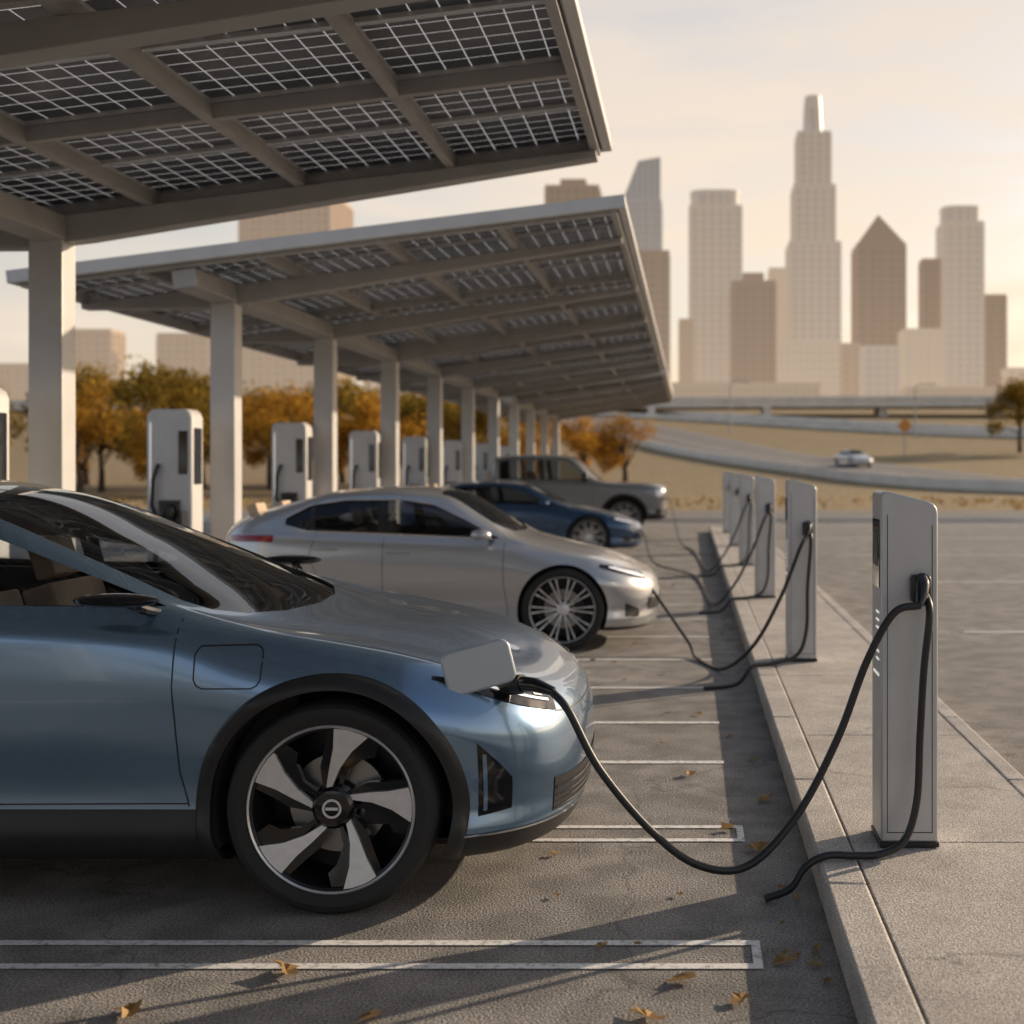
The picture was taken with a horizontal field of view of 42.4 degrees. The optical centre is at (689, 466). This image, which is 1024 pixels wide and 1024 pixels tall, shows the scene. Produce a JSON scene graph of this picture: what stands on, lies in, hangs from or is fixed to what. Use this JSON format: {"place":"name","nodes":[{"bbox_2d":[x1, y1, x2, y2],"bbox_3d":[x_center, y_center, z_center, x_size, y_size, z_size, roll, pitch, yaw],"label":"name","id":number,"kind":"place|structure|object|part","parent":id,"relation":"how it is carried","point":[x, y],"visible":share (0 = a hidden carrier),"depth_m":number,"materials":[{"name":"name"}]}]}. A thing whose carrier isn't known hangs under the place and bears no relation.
{"place":"outdoors","nodes":[
{"label":"outdoors","id":0,"kind":"place"},
{"bbox_2d":[0,522,1023,1023],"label":"parking lot","id":1,"kind":"structure","parent":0,"point":[616,890],"depth_m":4.75,"materials":[{"name":"grey asphalt"}]},
{"bbox_2d":[0,388,8,557],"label":"ev charging cabinet","id":2,"kind":"object","parent":1,"relation":"on","point":[4,447],"visible":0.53,"depth_m":9.11,"materials":[{"name":"plastic"}]},
{"bbox_2d":[147,409,202,560],"bbox_3d":[-5.028,0.505,12.627,0.444,2.130,0.445,0,0,0],"label":"ev charging cabinet","id":3,"kind":"object","parent":1,"relation":"on","point":[175,465],"visible":0.56,"depth_m":12.55,"materials":[{"name":"plastic"}]},
{"bbox_2d":[272,422,312,507],"bbox_3d":[-5.028,0.505,16.377,0.444,2.130,0.445,0,0,0],"label":"ev charging cabinet","id":4,"kind":"object","parent":1,"relation":"on","point":[292,461],"visible":0.45,"depth_m":16.30,"materials":[{"name":"plastic"}]},
{"bbox_2d":[0,480,594,913],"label":"parked car","id":5,"kind":"object","parent":1,"relation":"on","point":[292,736],"visible":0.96,"depth_m":4.57,"materials":[{"name":"blue paint"}]},
{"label":"windows","id":6,"kind":"part","parent":5,"relation":"part of","materials":[{"name":"black glass"}]},
{"bbox_2d":[0,0,611,558],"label":"solar canopy","id":7,"kind":"object","parent":1,"relation":"on","point":[126,118],"visible":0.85,"depth_m":8.21,"materials":[{"name":"grey"}]},
{"bbox_2d":[6,194,665,540],"bbox_3d":[-3.428,-0.465,21.900,5.683,4.069,20.000,0,0,0],"label":"solar canopy","id":8,"kind":"object","parent":1,"relation":"on","point":[494,302],"visible":0.91,"depth_m":15.65,"materials":[{"name":"grey"}]},
{"bbox_2d":[349,431,381,522],"bbox_3d":[-5.028,0.505,20.078,0.444,2.130,0.445,0,0,0],"label":"ev charging cabinet","id":9,"kind":"object","parent":1,"relation":"on","point":[365,459],"visible":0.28,"depth_m":20.00,"materials":[{"name":"plastic"}]},
{"bbox_2d":[402,436,427,485],"bbox_3d":[-5.028,0.505,23.777,0.444,2.130,0.445,0,0,0],"label":"ev charging cabinet","id":10,"kind":"object","parent":1,"relation":"on","point":[414,460],"visible":0.27,"depth_m":23.70,"materials":[{"name":"plastic"}]},
{"bbox_2d":[226,486,660,650],"bbox_3d":[-2.206,0.871,11.920,3.869,1.398,2.061,0,0,0],"label":"parked car","id":11,"kind":"object","parent":1,"relation":"on","point":[570,594],"visible":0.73,"depth_m":11.09,"materials":[{"name":"silver metal"}]},
{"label":"windows","id":12,"kind":"part","parent":11,"relation":"part of","materials":[{"name":"black glass"}]},
{"bbox_2d":[443,440,462,485],"bbox_3d":[-5.028,0.505,27.477,0.444,2.130,0.445,0,0,0],"label":"ev charging cabinet","id":13,"kind":"object","parent":1,"relation":"on","point":[452,461],"visible":0.25,"depth_m":27.40,"materials":[{"name":"plastic"}]},
{"bbox_2d":[114,547,832,1023],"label":"fallen leaves","id":14,"kind":"object","parent":1,"relation":"on","point":[130,1009],"visible":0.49,"depth_m":4.04,"materials":[{"name":"orange plant"}]},
{"bbox_2d":[475,444,487,478],"bbox_3d":[-5.028,0.505,31.177,0.444,2.130,0.445,0,0,0],"label":"ev charging cabinet","id":15,"kind":"object","parent":1,"relation":"on","point":[481,460],"visible":0.14,"depth_m":31.10,"materials":[{"name":"plastic"}]},
{"bbox_2d":[500,446,508,455],"bbox_3d":[-5.028,0.505,34.877,0.444,2.130,0.445,0,0,0],"label":"ev charging cabinet","id":16,"kind":"object","parent":1,"relation":"on","point":[504,450],"visible":0.07,"depth_m":34.80,"materials":[{"name":"plastic"}]},
{"bbox_2d":[0,547,1023,968],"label":"parking lot markings","id":17,"kind":"object","parent":1,"relation":"on","point":[756,955],"visible":0.49,"depth_m":4.27,"materials":[{"name":"white paint"}]},
{"bbox_2d":[399,480,643,548],"bbox_3d":[-3.017,0.906,23.300,4.371,1.328,2.066,0,0,0],"label":"parked car","id":18,"kind":"object","parent":1,"relation":"on","point":[551,513],"visible":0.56,"depth_m":22.48,"materials":[{"name":"blue paint"}]},
{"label":"windows","id":19,"kind":"part","parent":18,"relation":"part of","materials":[{"name":"black glass"}]},
{"bbox_2d":[447,369,673,478],"bbox_3d":[-3.428,-0.465,39.750,5.683,4.069,13.500,0,0,0],"label":"solar canopy","id":20,"kind":"object","parent":1,"relation":"on","point":[555,407],"visible":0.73,"depth_m":38.32,"materials":[{"name":"grey"}]},
{"bbox_2d":[475,454,668,525],"bbox_3d":[-3.238,0.640,30.000,5.474,1.860,2.228,0,0,0],"label":"pickup truck","id":21,"kind":"object","parent":1,"relation":"on","point":[641,502],"visible":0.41,"depth_m":29.06,"materials":[{"name":"grey paint"}]},
{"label":"windows","id":22,"kind":"part","parent":21,"relation":"part of","materials":[{"name":"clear glass"}]},
{"bbox_2d":[709,526,1023,1023],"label":"kerb","id":23,"kind":"structure","parent":1,"relation":"on","point":[879,988],"depth_m":5.01,"materials":[{"name":"concrete"}]},
{"bbox_2d":[0,0,1023,398],"label":"sky","id":24,"kind":"structure","parent":0,"point":[922,101],"materials":[{"name":"beige"}]},
{"bbox_2d":[9,409,1023,509],"bbox_3d":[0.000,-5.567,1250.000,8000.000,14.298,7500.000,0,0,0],"label":"ground","id":25,"kind":"structure","parent":0,"point":[682,478],"depth_m":113.07,"materials":[{"name":"beige plant"}]},
{"bbox_2d":[0,363,27,400],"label":"office tower","id":26,"kind":"structure","parent":25,"relation":"on","point":[14,378],"depth_m":639.75,"materials":[{"name":"beige concrete"}]},
{"bbox_2d":[0,385,27,445],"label":"autumn tree","id":27,"kind":"object","parent":25,"relation":"on","point":[15,425],"visible":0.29,"depth_m":70.24,"materials":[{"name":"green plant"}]},
{"bbox_2d":[17,360,121,484],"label":"autumn tree","id":28,"kind":"object","parent":25,"relation":"on","point":[86,377],"visible":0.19,"depth_m":83.14,"materials":[{"name":"orange plant"}]},
{"bbox_2d":[75,329,125,399],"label":"office tower","id":29,"kind":"structure","parent":25,"relation":"on","point":[106,346],"depth_m":650.00,"materials":[{"name":"beige concrete"}]},
{"bbox_2d":[75,399,129,492],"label":"autumn tree","id":30,"kind":"object","parent":25,"relation":"on","point":[82,464],"visible":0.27,"depth_m":66.19,"materials":[{"name":"orange plant"}]},
{"bbox_2d":[75,373,147,491],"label":"autumn tree","id":31,"kind":"object","parent":25,"relation":"on","point":[99,453],"visible":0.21,"depth_m":73.93,"materials":[{"name":"orange plant"}]},
{"bbox_2d":[121,407,167,482],"bbox_3d":[-27.006,-0.708,65.868,3.151,4.626,4.191,0,0,-16],"label":"autumn tree","id":32,"kind":"object","parent":25,"relation":"on","point":[140,452],"visible":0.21,"depth_m":64.57,"materials":[{"name":"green plant"}]},
{"bbox_2d":[86,354,209,462],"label":"autumn tree","id":33,"kind":"object","parent":25,"relation":"on","point":[156,390],"visible":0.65,"depth_m":69.38,"materials":[{"name":"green plant"}]},
{"bbox_2d":[126,366,209,458],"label":"autumn tree","id":34,"kind":"object","parent":25,"relation":"on","point":[205,382],"visible":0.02,"depth_m":84.99,"materials":[{"name":"orange plant"}]},
{"bbox_2d":[156,333,209,383],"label":"office tower","id":35,"kind":"structure","parent":25,"relation":"on","point":[189,351],"depth_m":649.75,"materials":[{"name":"beige concrete"}]},
{"bbox_2d":[150,383,256,487],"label":"autumn tree","id":36,"kind":"object","parent":25,"relation":"on","point":[208,461],"visible":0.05,"depth_m":80.00,"materials":[{"name":"orange plant"}]},
{"bbox_2d":[242,383,313,488],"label":"autumn tree","id":37,"kind":"object","parent":25,"relation":"on","point":[257,455],"visible":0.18,"depth_m":77.87,"materials":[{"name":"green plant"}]},
{"bbox_2d":[242,379,313,461],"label":"autumn tree","id":38,"kind":"object","parent":25,"relation":"on","point":[254,392],"visible":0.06,"depth_m":83.92,"materials":[{"name":"orange plant"}]},
{"bbox_2d":[242,379,348,463],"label":"autumn tree","id":39,"kind":"object","parent":25,"relation":"on","point":[305,414],"visible":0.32,"depth_m":69.67,"materials":[{"name":"orange plant"}]},
{"bbox_2d":[238,203,353,396],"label":"skyscraper","id":40,"kind":"structure","parent":25,"relation":"on","point":[272,371],"depth_m":650.00,"materials":[{"name":"beige concrete"}]},
{"bbox_2d":[302,375,372,482],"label":"autumn tree","id":41,"kind":"object","parent":25,"relation":"on","point":[343,391],"visible":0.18,"depth_m":85.10,"materials":[{"name":"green plant"}]},
{"bbox_2d":[337,385,426,473],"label":"autumn tree","id":42,"kind":"object","parent":25,"relation":"on","point":[357,422],"visible":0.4,"depth_m":69.22,"materials":[{"name":"orange plant"}]},
{"bbox_2d":[337,381,426,467],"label":"autumn tree","id":43,"kind":"object","parent":25,"relation":"on","point":[367,390],"visible":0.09,"depth_m":76.26,"materials":[{"name":"orange plant"}]},
{"bbox_2d":[345,384,426,448],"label":"autumn tree","id":44,"kind":"object","parent":25,"relation":"on","point":[401,393],"visible":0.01,"depth_m":82.87,"materials":[{"name":"orange plant"}]},
{"bbox_2d":[363,370,424,397],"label":"office tower","id":45,"kind":"structure","parent":25,"relation":"on","point":[374,385],"depth_m":639.75,"materials":[{"name":"beige concrete"}]},
{"bbox_2d":[399,394,480,468],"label":"autumn tree","id":46,"kind":"object","parent":25,"relation":"on","point":[414,403],"visible":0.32,"depth_m":73.08,"materials":[{"name":"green plant"}]},
{"bbox_2d":[443,403,487,443],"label":"autumn tree","id":47,"kind":"object","parent":25,"relation":"on","point":[449,426],"visible":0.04,"depth_m":86.43,"materials":[{"name":"orange plant"}]},
{"bbox_2d":[449,409,508,443],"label":"autumn tree","id":48,"kind":"object","parent":25,"relation":"on","point":[481,421],"visible":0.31,"depth_m":74.94,"materials":[{"name":"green plant"}]},
{"bbox_2d":[9,396,1014,415],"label":"overpass bridge","id":49,"kind":"structure","parent":25,"relation":"on","point":[879,405],"depth_m":201.93,"materials":[{"name":"concrete"}]},
{"bbox_2d":[482,420,564,478],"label":"autumn tree","id":50,"kind":"object","parent":25,"relation":"on","point":[522,441],"visible":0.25,"depth_m":68.66,"materials":[{"name":"orange plant"}]},
{"bbox_2d":[500,418,563,478],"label":"autumn tree","id":51,"kind":"object","parent":25,"relation":"on","point":[550,447],"visible":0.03,"depth_m":86.98,"materials":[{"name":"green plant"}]},
{"bbox_2d":[112,494,1023,509],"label":"dry grass tufts","id":52,"kind":"object","parent":25,"relation":"on","point":[1012,502],"visible":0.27,"depth_m":56.70,"materials":[{"name":"beige plant"}]},
{"bbox_2d":[545,179,602,395],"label":"office tower","id":53,"kind":"structure","parent":25,"relation":"on","point":[570,189],"depth_m":649.86,"materials":[{"name":"brown concrete"}]},
{"bbox_2d":[560,415,613,479],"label":"autumn tree","id":54,"kind":"object","parent":25,"relation":"on","point":[580,444],"visible":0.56,"depth_m":83.72,"materials":[{"name":"orange plant"}]},
{"bbox_2d":[203,517,1023,521],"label":"kerb","id":55,"kind":"structure","parent":25,"relation":"on","point":[851,519],"depth_m":37.00,"materials":[{"name":"concrete"}]},
{"bbox_2d":[586,411,662,481],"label":"autumn tree","id":56,"kind":"object","parent":25,"relation":"on","point":[607,445],"visible":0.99,"depth_m":77.98,"materials":[{"name":"orange plant"}]},
{"bbox_2d":[625,157,662,350],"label":"skyscraper","id":57,"kind":"structure","parent":25,"relation":"on","point":[643,199],"depth_m":660.00,"materials":[{"name":"grey glass"}]},
{"bbox_2d":[638,250,669,381],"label":"office tower","id":58,"kind":"structure","parent":25,"relation":"on","point":[655,264],"depth_m":629.75,"materials":[{"name":"brown concrete"}]},
{"bbox_2d":[346,412,1023,493],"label":"highway","id":59,"kind":"structure","parent":25,"relation":"on","point":[681,442],"depth_m":102.80,"materials":[{"name":"concrete"}]},
{"bbox_2d":[835,450,872,466],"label":"car","id":60,"kind":"object","parent":59,"relation":"on","point":[851,458],"visible":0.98,"depth_m":103.22,"materials":[{"name":"silver metal"}]},
{"bbox_2d":[689,189,741,381],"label":"skyscraper","id":61,"kind":"structure","parent":25,"relation":"on","point":[715,242],"depth_m":650.00,"materials":[{"name":"beige concrete"}]},
{"bbox_2d":[729,381,748,432],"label":"street lamp","id":62,"kind":"object","parent":25,"relation":"on","point":[730,406],"visible":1,"depth_m":161.93,"materials":[{"name":"metal"}]},
{"bbox_2d":[672,382,820,396],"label":"office block","id":63,"kind":"structure","parent":25,"relation":"on","point":[719,389],"depth_m":599.75,"materials":[{"name":"beige concrete"}]},
{"bbox_2d":[590,409,1023,438],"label":"highway","id":64,"kind":"structure","parent":25,"relation":"on","point":[877,426],"depth_m":174.05,"materials":[{"name":"concrete"}]},
{"bbox_2d":[785,95,840,339],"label":"skyscraper","id":65,"kind":"structure","parent":25,"relation":"on","point":[813,257],"depth_m":651.00,"materials":[{"name":"beige concrete"}]},
{"bbox_2d":[840,343,861,395],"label":"office tower","id":66,"kind":"structure","parent":25,"relation":"on","point":[849,369],"depth_m":640.00,"materials":[{"name":"beige concrete"}]},
{"bbox_2d":[851,215,906,345],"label":"skyscraper","id":67,"kind":"structure","parent":25,"relation":"on","point":[879,283],"depth_m":650.00,"materials":[{"name":"brown concrete"}]},
{"bbox_2d":[859,345,899,395],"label":"office block","id":68,"kind":"structure","parent":25,"relation":"on","point":[879,370],"depth_m":610.00,"materials":[{"name":"beige concrete"}]},
{"bbox_2d":[898,419,911,458],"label":"road sign","id":69,"kind":"object","parent":25,"relation":"on","point":[904,425],"visible":1,"depth_m":117.92,"materials":[{"name":"metal"}]},
{"bbox_2d":[898,328,944,388],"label":"office block","id":70,"kind":"structure","parent":25,"relation":"on","point":[922,355],"depth_m":609.75,"materials":[{"name":"beige concrete"}]},
{"bbox_2d":[914,384,935,439],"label":"street lamp","id":71,"kind":"object","parent":25,"relation":"on","point":[915,411],"visible":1,"depth_m":149.92,"materials":[{"name":"metal"}]},
{"bbox_2d":[918,258,940,327],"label":"office tower","id":72,"kind":"structure","parent":25,"relation":"on","point":[929,292],"depth_m":654.75,"materials":[{"name":"brown concrete"}]},
{"bbox_2d":[900,387,1010,395],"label":"office block","id":73,"kind":"structure","parent":25,"relation":"on","point":[952,391],"depth_m":599.75,"materials":[{"name":"beige concrete"}]},
{"bbox_2d":[935,205,984,386],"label":"skyscraper","id":74,"kind":"structure","parent":25,"relation":"on","point":[960,241],"depth_m":650.00,"materials":[{"name":"beige concrete"}]},
{"bbox_2d":[979,371,1023,451],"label":"autumn tree","id":75,"kind":"object","parent":25,"relation":"on","point":[1013,393],"visible":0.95,"depth_m":129.40,"materials":[{"name":"orange plant"}]},
{"bbox_2d":[1001,367,1023,386],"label":"office block","id":76,"kind":"structure","parent":25,"relation":"on","point":[1008,373],"depth_m":639.96,"materials":[{"name":"beige concrete"}]},
{"bbox_2d":[1010,390,1023,421],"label":"autumn tree","id":77,"kind":"object","parent":25,"relation":"on","point":[1018,403],"visible":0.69,"depth_m":129.10,"materials":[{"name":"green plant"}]},
{"bbox_2d":[203,510,1023,516],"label":"access road","id":78,"kind":"structure","parent":0,"point":[862,513],"depth_m":43.89,"materials":[{"name":"grey asphalt"}]},
{"bbox_2d":[678,319,692,381],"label":"office tower","id":79,"kind":"structure","parent":0,"point":[685,350],"depth_m":639.00,"materials":[{"name":"beige concrete"}]},
{"bbox_2d":[730,273,775,381],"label":"office tower","id":80,"kind":"structure","parent":0,"point":[752,327],"depth_m":619.75,"materials":[{"name":"brown concrete"}]},
{"bbox_2d":[767,267,786,341],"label":"office tower","id":81,"kind":"structure","parent":0,"point":[778,275],"depth_m":664.75,"materials":[{"name":"beige concrete"}]},
{"bbox_2d":[776,340,840,395],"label":"office tower","id":82,"kind":"structure","parent":0,"point":[807,360],"depth_m":615.00,"materials":[{"name":"beige concrete"}]},
{"bbox_2d":[716,528,1023,1023],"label":"sidewalk","id":83,"kind":"structure","parent":0,"point":[950,909],"depth_m":4.90,"materials":[{"name":"concrete"}]},
{"bbox_2d":[723,471,728,532],"bbox_3d":[0.831,0.766,28.477,0.224,1.348,0.374,0,0,0],"label":"ev charging post","id":84,"kind":"object","parent":83,"relation":"on","point":[725,502],"visible":0.56,"depth_m":28.42,"materials":[{"name":"grey metal"}]},
{"bbox_2d":[729,472,738,545],"bbox_3d":[0.831,0.766,23.777,0.224,1.348,0.374,0,0,0],"label":"ev charging post","id":85,"kind":"object","parent":83,"relation":"on","point":[733,500],"visible":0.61,"depth_m":23.72,"materials":[{"name":"grey metal"}]},
{"bbox_2d":[739,473,753,564],"bbox_3d":[0.831,0.766,19.077,0.224,1.348,0.374,0,0,0],"label":"ev charging post","id":86,"kind":"object","parent":83,"relation":"on","point":[746,488],"visible":0.91,"depth_m":19.02,"materials":[{"name":"grey metal"}]},
{"bbox_2d":[667,497,748,571],"bbox_3d":[-0.077,1.039,24.163,0.575,1.077,10.789,0,0,-7],"label":"charging cable","id":87,"kind":"object","parent":86,"relation":"attached to","point":[722,556],"visible":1,"depth_m":19.00,"materials":[{"name":"rubber"}]},
{"bbox_2d":[697,500,751,576],"bbox_3d":[0.501,1.014,18.730,0.908,1.109,0.095,0,0,-28],"label":"charging cable","id":88,"kind":"object","parent":86,"relation":"attached to","point":[719,567],"visible":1,"depth_m":18.87,"materials":[{"name":"rubber"}]},
{"bbox_2d":[754,475,775,597],"bbox_3d":[0.831,0.766,14.377,0.224,1.348,0.374,0,0,0],"label":"ev charging post","id":89,"kind":"object","parent":83,"relation":"on","point":[764,495],"visible":0.93,"depth_m":14.32,"materials":[{"name":"grey metal"}]},
{"bbox_2d":[638,513,768,605],"bbox_3d":[-0.203,1.039,18.487,0.552,1.077,8.921,0,0,-10],"label":"charging cable","id":90,"kind":"object","parent":89,"relation":"attached to","point":[741,572],"visible":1,"depth_m":14.29,"materials":[{"name":"rubber"}]},
{"bbox_2d":[699,511,771,613],"bbox_3d":[0.501,1.014,14.030,0.908,1.109,0.095,0,0,-28],"label":"charging cable","id":91,"kind":"object","parent":89,"relation":"attached to","point":[755,595],"visible":1,"depth_m":14.17,"materials":[{"name":"rubber"}]},
{"bbox_2d":[785,479,816,661],"bbox_3d":[0.831,0.766,9.677,0.224,1.348,0.374,0,0,0],"label":"ev charging post","id":92,"kind":"object","parent":83,"relation":"on","point":[800,510],"visible":0.94,"depth_m":9.62,"materials":[{"name":"grey metal"}]},
{"bbox_2d":[652,536,807,670],"bbox_3d":[0.130,1.039,10.417,0.334,1.078,2.381,0,0,-30],"label":"charging cable","id":93,"kind":"object","parent":92,"relation":"attached to","point":[763,630],"visible":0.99,"depth_m":9.64,"materials":[{"name":"rubber"}]},
{"bbox_2d":[703,532,812,689],"bbox_3d":[0.501,1.014,9.330,0.908,1.109,0.095,0,0,-28],"label":"charging cable","id":94,"kind":"object","parent":92,"relation":"attached to","point":[752,666],"visible":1,"depth_m":9.47,"materials":[{"name":"rubber"}]},
{"bbox_2d":[871,490,938,847],"bbox_3d":[0.831,0.766,4.977,0.224,1.348,0.374,0,0,0],"label":"ev charging post","id":95,"kind":"object","parent":83,"relation":"on","point":[904,549],"visible":0.9,"depth_m":4.92,"materials":[{"name":"grey metal"}]},
{"bbox_2d":[550,602,921,874],"bbox_3d":[0.179,0.978,4.684,1.367,0.964,0.131,0,0,-7],"label":"charging cable","id":96,"kind":"object","parent":95,"relation":"attached to","point":[659,838],"visible":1,"depth_m":4.69,"materials":[{"name":"rubber"}]},
{"bbox_2d":[764,594,933,901],"bbox_3d":[0.589,1.014,4.743,0.656,1.108,0.100,0,0,-16],"label":"charging cable","id":97,"kind":"object","parent":95,"relation":"attached to","point":[808,864],"visible":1,"depth_m":4.78,"materials":[{"name":"rubber"}]},
{"bbox_2d":[985,294,1006,386],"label":"office tower","id":98,"kind":"structure","parent":0,"point":[995,334],"depth_m":654.75,"materials":[{"name":"beige concrete"}]}
]}

